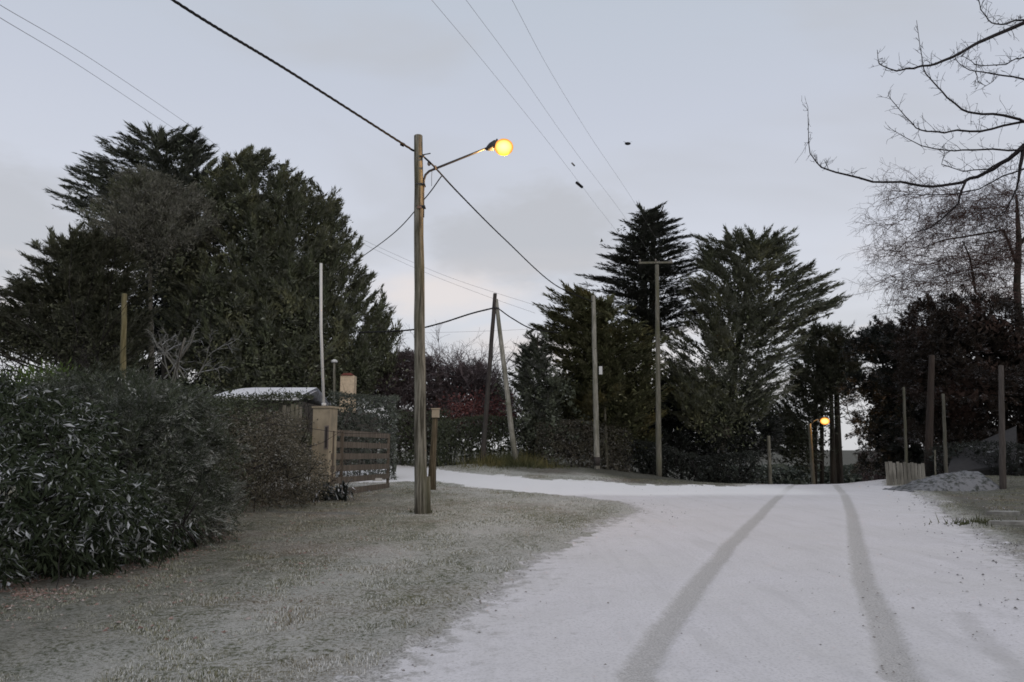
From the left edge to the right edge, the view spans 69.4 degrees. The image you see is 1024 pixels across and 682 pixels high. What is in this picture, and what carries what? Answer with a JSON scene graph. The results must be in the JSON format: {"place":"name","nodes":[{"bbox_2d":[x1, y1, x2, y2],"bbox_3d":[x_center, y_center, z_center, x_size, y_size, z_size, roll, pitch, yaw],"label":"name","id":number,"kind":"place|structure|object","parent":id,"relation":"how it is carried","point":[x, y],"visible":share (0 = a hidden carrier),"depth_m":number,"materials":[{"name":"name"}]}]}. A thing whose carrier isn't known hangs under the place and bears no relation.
{"place":"outdoors","nodes":[
{"label":"outdoors","id":0,"kind":"place"},
{"bbox_2d":[1,18,199,145],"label":"phone wire","id":1,"kind":"object","parent":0,"point":[83,68],"visible":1,"depth_m":22.49,"materials":[{"name":"grey metal"}]},
{"bbox_2d":[0,5,216,145],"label":"phone wire","id":2,"kind":"object","parent":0,"point":[93,60],"visible":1,"depth_m":22.44,"materials":[{"name":"grey metal"}]},
{"bbox_2d":[320,263,325,405],"bbox_3d":[-5.889,-0.199,23.017,0.366,4.550,0.140,0,-8,0],"label":"white mast","id":3,"kind":"object","parent":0,"point":[322,366],"visible":0.87,"depth_m":22.93,"materials":[{"name":"metal"}]},
{"bbox_2d":[353,239,533,312],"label":"distant wire","id":4,"kind":"object","parent":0,"point":[445,280],"visible":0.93,"depth_m":42.24,"materials":[{"name":"grey metal"}]},
{"bbox_2d":[364,240,536,305],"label":"distant wire","id":5,"kind":"object","parent":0,"point":[450,277],"visible":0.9,"depth_m":41.67,"materials":[{"name":"grey metal"}]},
{"bbox_2d":[361,487,642,681],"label":"edge gravel","id":6,"kind":"structure","parent":0,"point":[471,608],"depth_m":6.91,"materials":[{"name":"grey gravel"}]},
{"bbox_2d":[0,450,1023,681],"bbox_3d":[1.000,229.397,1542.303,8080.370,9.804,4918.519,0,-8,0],"label":"frosted ground","id":7,"kind":"structure","parent":0,"point":[69,653],"depth_m":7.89,"materials":[{"name":"green plant"}]},
{"bbox_2d":[0,327,116,381],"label":"bare scrub","id":8,"kind":"object","parent":7,"relation":"on","point":[81,362],"visible":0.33,"depth_m":24.32,"materials":[{"name":"plant"}]},
{"bbox_2d":[0,217,164,394],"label":"dark pine","id":9,"kind":"object","parent":7,"relation":"on","point":[52,291],"visible":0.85,"depth_m":35.45,"materials":[{"name":"green plant"}]},
{"bbox_2d":[0,368,177,591],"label":"laurel shrub","id":10,"kind":"object","parent":7,"relation":"on","point":[77,443],"visible":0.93,"depth_m":8.61,"materials":[{"name":"green plant"}]},
{"bbox_2d":[0,223,197,508],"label":"bright green shrub","id":11,"kind":"object","parent":7,"relation":"on","point":[28,374],"visible":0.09,"depth_m":16.32,"materials":[{"name":"plant"}]},
{"bbox_2d":[0,432,214,578],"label":"snowy undershrub","id":12,"kind":"object","parent":7,"relation":"on","point":[166,542],"visible":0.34,"depth_m":9.73,"materials":[{"name":"green plant"}]},
{"bbox_2d":[120,293,126,377],"bbox_3d":[-11.571,1.673,21.988,0.526,6.285,0.204,0,-8,0],"label":"yellowish post","id":13,"kind":"object","parent":7,"relation":"on","point":[123,335],"visible":0.41,"depth_m":22.21,"materials":[{"name":"wood"}]},
{"bbox_2d":[0,354,254,549],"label":"juniper shrub","id":14,"kind":"object","parent":7,"relation":"on","point":[143,397],"visible":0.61,"depth_m":11.85,"materials":[{"name":"green plant"}]},
{"bbox_2d":[44,121,218,423],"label":"layered cypress","id":15,"kind":"object","parent":7,"relation":"on","point":[193,156],"visible":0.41,"depth_m":49.33,"materials":[{"name":"green plant"}]},
{"bbox_2d":[74,163,227,428],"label":"frosted tree","id":16,"kind":"object","parent":7,"relation":"on","point":[161,208],"visible":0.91,"depth_m":40.74,"materials":[{"name":"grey plant"}]},
{"bbox_2d":[4,230,378,511],"bbox_3d":[-9.229,1.562,17.690,10.123,7.987,9.130,-7,-11,41],"label":"dark garden shrub","id":17,"kind":"object","parent":7,"relation":"on","point":[231,404],"visible":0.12,"depth_m":17.34,"materials":[{"name":"green plant"}]},
{"bbox_2d":[143,318,242,382],"bbox_3d":[-12.909,2.377,29.827,3.891,6.542,2.179,-1,-8,10],"label":"lichen tree","id":18,"kind":"object","parent":7,"relation":"on","point":[184,349],"visible":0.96,"depth_m":30.10,"materials":[{"name":"grey plant"}]},
{"bbox_2d":[0,493,442,639],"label":"fallen leaves","id":19,"kind":"object","parent":7,"relation":"on","point":[54,589],"visible":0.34,"depth_m":7.91,"materials":[{"name":"brown plant"}]},
{"bbox_2d":[117,250,376,417],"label":"undergrowth conifer","id":20,"kind":"object","parent":7,"relation":"on","point":[156,332],"visible":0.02,"depth_m":48.80,"materials":[{"name":"green plant"}]},
{"bbox_2d":[183,370,319,492],"bbox_3d":[-8.544,2.967,23.836,4.526,4.047,2.945,2,-8,-12],"label":"garden hedge","id":21,"kind":"object","parent":7,"relation":"on","point":[279,397],"visible":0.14,"depth_m":23.79,"materials":[{"name":"green plant"}]},
{"bbox_2d":[203,388,317,502],"bbox_3d":[-6.959,2.931,20.456,2.602,3.327,5.312,0,-8,0],"label":"twiggy hedge","id":22,"kind":"object","parent":7,"relation":"on","point":[281,419],"visible":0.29,"depth_m":21.01,"materials":[{"name":"green plant"}]},
{"bbox_2d":[187,391,345,513],"bbox_3d":[-6.361,3.234,18.003,5.595,3.848,6.548,-5,-10,30],"label":"twiggy bush","id":23,"kind":"object","parent":7,"relation":"on","point":[274,493],"visible":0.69,"depth_m":17.58,"materials":[{"name":"green plant"}]},
{"bbox_2d":[208,388,331,472],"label":"house","id":24,"kind":"structure","parent":7,"relation":"on","point":[315,392],"depth_m":31.81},
{"bbox_2d":[142,143,408,429],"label":"cypress tree","id":25,"kind":"object","parent":7,"relation":"on","point":[268,277],"visible":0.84,"depth_m":41.06,"materials":[{"name":"green plant"}]},
{"bbox_2d":[282,404,303,491],"bbox_3d":[-6.657,3.300,22.386,0.650,2.772,0.085,0,-8,0],"label":"board fence","id":26,"kind":"object","parent":7,"relation":"on","point":[296,410],"visible":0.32,"depth_m":22.49,"materials":[{"name":"brown wood"}]},
{"bbox_2d":[311,406,338,491],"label":"gate pillar","id":27,"kind":"structure","parent":7,"relation":"on","point":[326,416],"depth_m":22.36,"materials":[{"name":"paint"}]},
{"bbox_2d":[325,427,327,447],"bbox_3d":[-5.590,2.895,22.255,0.070,0.620,0.012,-2,-9,14],"label":"meter door","id":28,"kind":"structure","parent":27,"relation":"in","point":[326,428],"depth_m":22.25,"materials":[{"name":"grey metal"}]},
{"bbox_2d":[285,477,375,501],"bbox_3d":[-5.242,4.269,21.147,2.871,0.732,2.415,-5,-10,30],"label":"strap leaved plant","id":29,"kind":"object","parent":7,"relation":"on","point":[342,496],"visible":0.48,"depth_m":20.82,"materials":[{"name":"green plant"}]},
{"bbox_2d":[331,359,377,464],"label":"garden house","id":30,"kind":"structure","parent":7,"relation":"on","point":[348,381],"depth_m":38.41,"materials":[{"name":"beige tile"}]},
{"bbox_2d":[330,430,389,493],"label":"slatted gate","id":31,"kind":"structure","parent":7,"relation":"on","point":[341,445],"depth_m":24.88,"materials":[{"name":"brown wood"}]},
{"bbox_2d":[320,372,407,479],"bbox_3d":[-6.835,3.741,32.726,4.563,4.849,2.991,2,-9,-14],"label":"tall hedge","id":32,"kind":"object","parent":7,"relation":"on","point":[368,417],"visible":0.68,"depth_m":32.48,"materials":[{"name":"green plant"}]},
{"bbox_2d":[384,402,462,466],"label":"dark hedge","id":33,"kind":"object","parent":7,"relation":"on","point":[402,461],"visible":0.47,"depth_m":40.86,"materials":[{"name":"green plant"}]},
{"bbox_2d":[344,322,523,456],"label":"purple bare tree","id":34,"kind":"object","parent":7,"relation":"on","point":[457,359],"visible":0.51,"depth_m":44.63,"materials":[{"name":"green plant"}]},
{"bbox_2d":[428,408,440,489],"bbox_3d":[-2.834,4.004,26.687,0.442,3.139,0.370,0,-8,0],"label":"nest box post","id":35,"kind":"object","parent":7,"relation":"on","point":[433,448],"visible":0.85,"depth_m":26.63,"materials":[{"name":"wood"}]},
{"bbox_2d":[370,345,519,462],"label":"plum shrub","id":36,"kind":"object","parent":7,"relation":"on","point":[398,388],"visible":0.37,"depth_m":44.83,"materials":[{"name":"purple plant"}]},
{"bbox_2d":[414,134,512,513],"bbox_3d":[-1.194,-0.425,17.610,2.454,9.415,0.470,0,-8,0],"label":"street lamp","id":37,"kind":"object","parent":7,"relation":"on","point":[422,482],"visible":0.95,"depth_m":17.51,"materials":[{"name":"brown"}]},
{"bbox_2d":[171,0,413,151],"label":"bundled cable","id":38,"kind":"object","parent":37,"relation":"attached to","point":[402,144],"visible":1,"depth_m":14.72,"materials":[{"name":"black rubber"}]},
{"bbox_2d":[329,176,441,277],"bbox_3d":[-5.835,-3.715,29.572,0.317,2.745,24.167,3,-9,-20],"label":"service cable","id":39,"kind":"object","parent":37,"relation":"hanging from","point":[396,230],"visible":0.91,"depth_m":24.22,"materials":[{"name":"black rubber"}]},
{"bbox_2d":[424,157,592,301],"bbox_3d":[0.738,-3.166,28.684,0.928,0.919,22.310,-2,-9,16],"label":"bundled cable","id":40,"kind":"object","parent":37,"relation":"attached to","point":[438,171],"visible":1,"depth_m":24.88,"materials":[{"name":"black rubber"}]},
{"bbox_2d":[427,385,522,458],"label":"red leaved shrub","id":41,"kind":"object","parent":7,"relation":"on","point":[478,407],"visible":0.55,"depth_m":41.72,"materials":[{"name":"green plant"}]},
{"bbox_2d":[427,409,544,465],"bbox_3d":[-1.381,5.135,40.003,6.438,3.576,3.437,0,-8,0],"label":"clipped hedge","id":42,"kind":"object","parent":7,"relation":"on","point":[497,436],"visible":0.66,"depth_m":39.41,"materials":[{"name":"green plant"}]},
{"bbox_2d":[480,293,518,461],"bbox_3d":[-0.630,2.032,38.816,2.131,9.292,0.406,-1,-8,10],"label":"leaning pole pair","id":43,"kind":"object","parent":7,"relation":"on","point":[495,308],"visible":0.95,"depth_m":38.72},
{"bbox_2d":[358,308,491,332],"bbox_3d":[-4.566,-1.106,39.366,7.194,1.409,0.097,0,-8,0],"label":"bundled cable","id":44,"kind":"object","parent":43,"relation":"attached to","point":[426,326],"visible":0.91,"depth_m":39.29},
{"bbox_2d":[499,309,557,332],"bbox_3d":[0.838,-1.104,39.366,3.230,1.388,0.078,0,-8,0],"label":"bundled cable","id":45,"kind":"object","parent":43,"relation":"attached to","point":[527,326],"visible":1,"depth_m":39.30,"materials":[{"name":"black rubber"}]},
{"bbox_2d":[436,441,585,469],"bbox_3d":[0.006,5.858,37.988,8.299,1.629,4.798,0,-8,0],"label":"grass mound","id":46,"kind":"object","parent":7,"relation":"on","point":[508,461],"depth_m":37.58,"materials":[{"name":"green plant"}]},
{"bbox_2d":[490,325,591,465],"bbox_3d":[1.529,3.168,39.420,4.765,8.436,5.759,3,-9,-21],"label":"cone conifer","id":47,"kind":"object","parent":7,"relation":"on","point":[536,403],"visible":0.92,"depth_m":39.33,"materials":[{"name":"green plant"}]},
{"bbox_2d":[516,416,635,471],"bbox_3d":[3.214,5.486,39.628,6.996,3.554,2.268,2,-9,-15],"label":"clipped hedge","id":48,"kind":"object","parent":7,"relation":"on","point":[572,457],"visible":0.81,"depth_m":39.50,"materials":[{"name":"green plant"}]},
{"bbox_2d":[590,295,601,468],"bbox_3d":[4.407,2.212,38.580,0.588,9.356,0.335,0,-8,0],"label":"pale pole","id":49,"kind":"object","parent":7,"relation":"on","point":[595,416],"visible":0.97,"depth_m":38.43,"materials":[{"name":"white paint"}]},
{"bbox_2d":[528,279,674,469],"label":"golden tipped cypress","id":50,"kind":"object","parent":7,"relation":"on","point":[622,355],"visible":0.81,"depth_m":40.76,"materials":[{"name":"green plant"}]},
{"bbox_2d":[602,363,608,468],"bbox_3d":[5.047,3.898,40.056,0.283,6.571,0.165,0,-8,0],"label":"thin post","id":51,"kind":"object","parent":7,"relation":"on","point":[606,445],"visible":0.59,"depth_m":39.85,"materials":[{"name":"grey wood"}]},
{"bbox_2d":[574,199,714,473],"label":"cedar tree","id":52,"kind":"object","parent":7,"relation":"on","point":[642,291],"visible":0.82,"depth_m":46.16,"materials":[{"name":"green plant"}]},
{"bbox_2d":[514,366,789,471],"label":"black undergrowth","id":53,"kind":"object","parent":7,"relation":"on","point":[686,440],"visible":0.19,"depth_m":44.23,"materials":[{"name":"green plant"}]},
{"bbox_2d":[638,259,672,476],"bbox_3d":[7.691,1.339,38.345,1.991,11.738,0.438,3,-9,-17],"label":"crossarm pole","id":54,"kind":"object","parent":7,"relation":"on","point":[658,408],"visible":0.95,"depth_m":38.10,"materials":[{"name":"wood"}]},
{"bbox_2d":[435,4,636,256],"bbox_3d":[-0.654,-6.836,19.302,1.445,3.812,46.446,-3,-9,18],"label":"overhead wire","id":55,"kind":"object","parent":54,"relation":"attached to","point":[578,184],"visible":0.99,"depth_m":27.55,"materials":[{"name":"grey metal"}]},
{"bbox_2d":[466,0,651,255],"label":"overhead wire","id":56,"kind":"object","parent":54,"relation":"attached to","point":[572,163],"visible":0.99,"depth_m":25.47,"materials":[{"name":"grey metal"}]},
{"bbox_2d":[512,0,669,260],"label":"overhead wire","id":57,"kind":"object","parent":54,"relation":"attached to","point":[576,114],"visible":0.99,"depth_m":25.14,"materials":[{"name":"grey metal"}]},
{"bbox_2d":[619,437,763,483],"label":"shaded hedge","id":58,"kind":"object","parent":7,"relation":"on","point":[705,471],"visible":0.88,"depth_m":40.15,"materials":[{"name":"green plant"}]},
{"bbox_2d":[653,223,852,482],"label":"spreading cypress","id":59,"kind":"object","parent":7,"relation":"on","point":[725,347],"visible":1,"depth_m":43.07,"materials":[{"name":"green plant"}]},
{"bbox_2d":[767,436,771,483],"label":"grey post","id":60,"kind":"object","parent":7,"relation":"on","point":[769,461],"visible":0.95,"depth_m":41.38,"materials":[{"name":"grey wood"}]},
{"bbox_2d":[598,478,1022,615],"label":"frozen rubble","id":61,"kind":"object","parent":7,"relation":"on","point":[939,519],"visible":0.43,"depth_m":16.56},
{"bbox_2d":[756,318,873,483],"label":"round topped pine","id":62,"kind":"object","parent":7,"relation":"on","point":[822,373],"visible":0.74,"depth_m":58.48,"materials":[{"name":"green plant"}]},
{"bbox_2d":[696,462,938,484],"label":"field hedge","id":63,"kind":"object","parent":7,"relation":"on","point":[785,475],"visible":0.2,"depth_m":115.98,"materials":[{"name":"green plant"}]},
{"bbox_2d":[857,450,943,480],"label":"brushwood hedge","id":64,"kind":"object","parent":7,"relation":"on","point":[876,476],"visible":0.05,"depth_m":54.84,"materials":[{"name":"green plant"}]},
{"bbox_2d":[902,387,907,476],"bbox_3d":[17.935,4.325,33.729,0.305,4.458,0.146,0,-8,0],"label":"slim post","id":65,"kind":"object","parent":7,"relation":"on","point":[905,431],"visible":0.79,"depth_m":33.73,"materials":[{"name":"brown wood"}]},
{"bbox_2d":[885,461,925,484],"bbox_3d":[16.235,5.465,30.560,1.630,0.964,0.114,0,-8,0],"label":"plank fence","id":66,"kind":"object","parent":7,"relation":"on","point":[912,473],"visible":0.77,"depth_m":30.52,"materials":[{"name":"grey wood"}]},
{"bbox_2d":[797,0,1023,233],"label":"overhanging tree","id":67,"kind":"object","parent":7,"relation":"on","point":[1019,150],"visible":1,"depth_m":10.66,"materials":[{"name":"brown plant"}]},
{"bbox_2d":[924,355,934,476],"bbox_3d":[20.214,3.740,35.834,1.016,6.162,0.380,0,-8,0],"label":"thick dark pole","id":68,"kind":"object","parent":7,"relation":"on","point":[929,411],"visible":0.9,"depth_m":35.76,"materials":[{"name":"brown wood"}]},
{"bbox_2d":[840,157,1023,472],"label":"weeping birch","id":69,"kind":"object","parent":7,"relation":"on","point":[1016,251],"visible":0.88,"depth_m":46.93,"materials":[{"name":"brown plant"}]},
{"bbox_2d":[840,271,971,297],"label":"distant wire","id":70,"kind":"object","parent":69,"relation":"attached to","point":[905,284],"visible":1,"depth_m":42.91,"materials":[{"name":"grey metal"}]},
{"bbox_2d":[934,450,935,474],"bbox_3d":[16.917,5.175,29.565,0.168,1.621,0.078,0,-8,0],"label":"wire fence post","id":71,"kind":"object","parent":7,"relation":"on","point":[935,461],"visible":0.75,"depth_m":29.60,"materials":[{"name":"grey wood"}]},
{"bbox_2d":[882,470,998,491],"bbox_3d":[15.395,5.059,26.650,3.400,0.809,2.400,0,-8,0],"label":"snowy heap","id":72,"kind":"object","parent":7,"relation":"on","point":[966,481],"visible":0.97,"depth_m":25.94,"materials":[{"name":"white snow"}]},
{"bbox_2d":[942,394,947,472],"bbox_3d":[17.394,4.030,29.730,0.301,3.828,0.155,0,-8,0],"label":"slim post","id":73,"kind":"object","parent":7,"relation":"on","point":[944,437],"visible":0.86,"depth_m":29.71,"materials":[{"name":"brown wood"}]},
{"bbox_2d":[879,284,1023,472],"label":"rusty tree","id":74,"kind":"object","parent":7,"relation":"on","point":[965,383],"visible":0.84,"depth_m":40.91,"materials":[{"name":"brown plant"}]},
{"bbox_2d":[924,512,1016,525],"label":"grass tuft","id":75,"kind":"object","parent":7,"relation":"on","point":[975,520],"visible":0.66,"depth_m":14.71,"materials":[{"name":"green plant"}]},
{"bbox_2d":[921,440,1023,476],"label":"dark bank hedge","id":76,"kind":"object","parent":7,"relation":"on","point":[1015,469],"visible":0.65,"depth_m":32.24,"materials":[{"name":"green plant"}]},
{"bbox_2d":[948,426,1020,474],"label":"dark shed","id":77,"kind":"structure","parent":7,"relation":"on","point":[960,463],"depth_m":32.42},
{"bbox_2d":[998,365,1006,488],"bbox_3d":[17.090,3.127,25.818,0.552,4.581,0.222,0,-8,0],"label":"pole","id":78,"kind":"object","parent":7,"relation":"on","point":[1002,465],"visible":0.95,"depth_m":25.75,"materials":[{"name":"grey wood"}]},
{"bbox_2d":[986,510,1019,515],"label":"stone slab","id":79,"kind":"structure","parent":7,"relation":"on","point":[1005,513],"depth_m":16.45,"materials":[{"name":"grey stone"}]},
{"bbox_2d":[988,520,1023,525],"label":"stone slab","id":80,"kind":"structure","parent":7,"relation":"on","point":[1009,522],"depth_m":14.25,"materials":[{"name":"grey stone"}]},
{"bbox_2d":[0,0,1023,449],"label":"sky","id":81,"kind":"structure","parent":0,"point":[706,96],"materials":[{"name":"grey"}]},
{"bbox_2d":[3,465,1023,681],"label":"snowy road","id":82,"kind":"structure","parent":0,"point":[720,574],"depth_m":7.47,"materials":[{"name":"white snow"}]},
{"bbox_2d":[414,488,1009,681],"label":"loose stones","id":83,"kind":"object","parent":82,"relation":"on","point":[800,633],"visible":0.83,"depth_m":6.54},
{"bbox_2d":[808,416,829,483],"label":"street lamp","id":84,"kind":"object","parent":82,"relation":"on","point":[824,420],"visible":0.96,"depth_m":49.39,"materials":[{"name":"brown"}]},
{"bbox_2d":[833,316,953,478],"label":"black spruce","id":85,"kind":"object","parent":82,"relation":"on","point":[883,429],"visible":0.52,"depth_m":49.09,"materials":[{"name":"green plant"}]}
]}

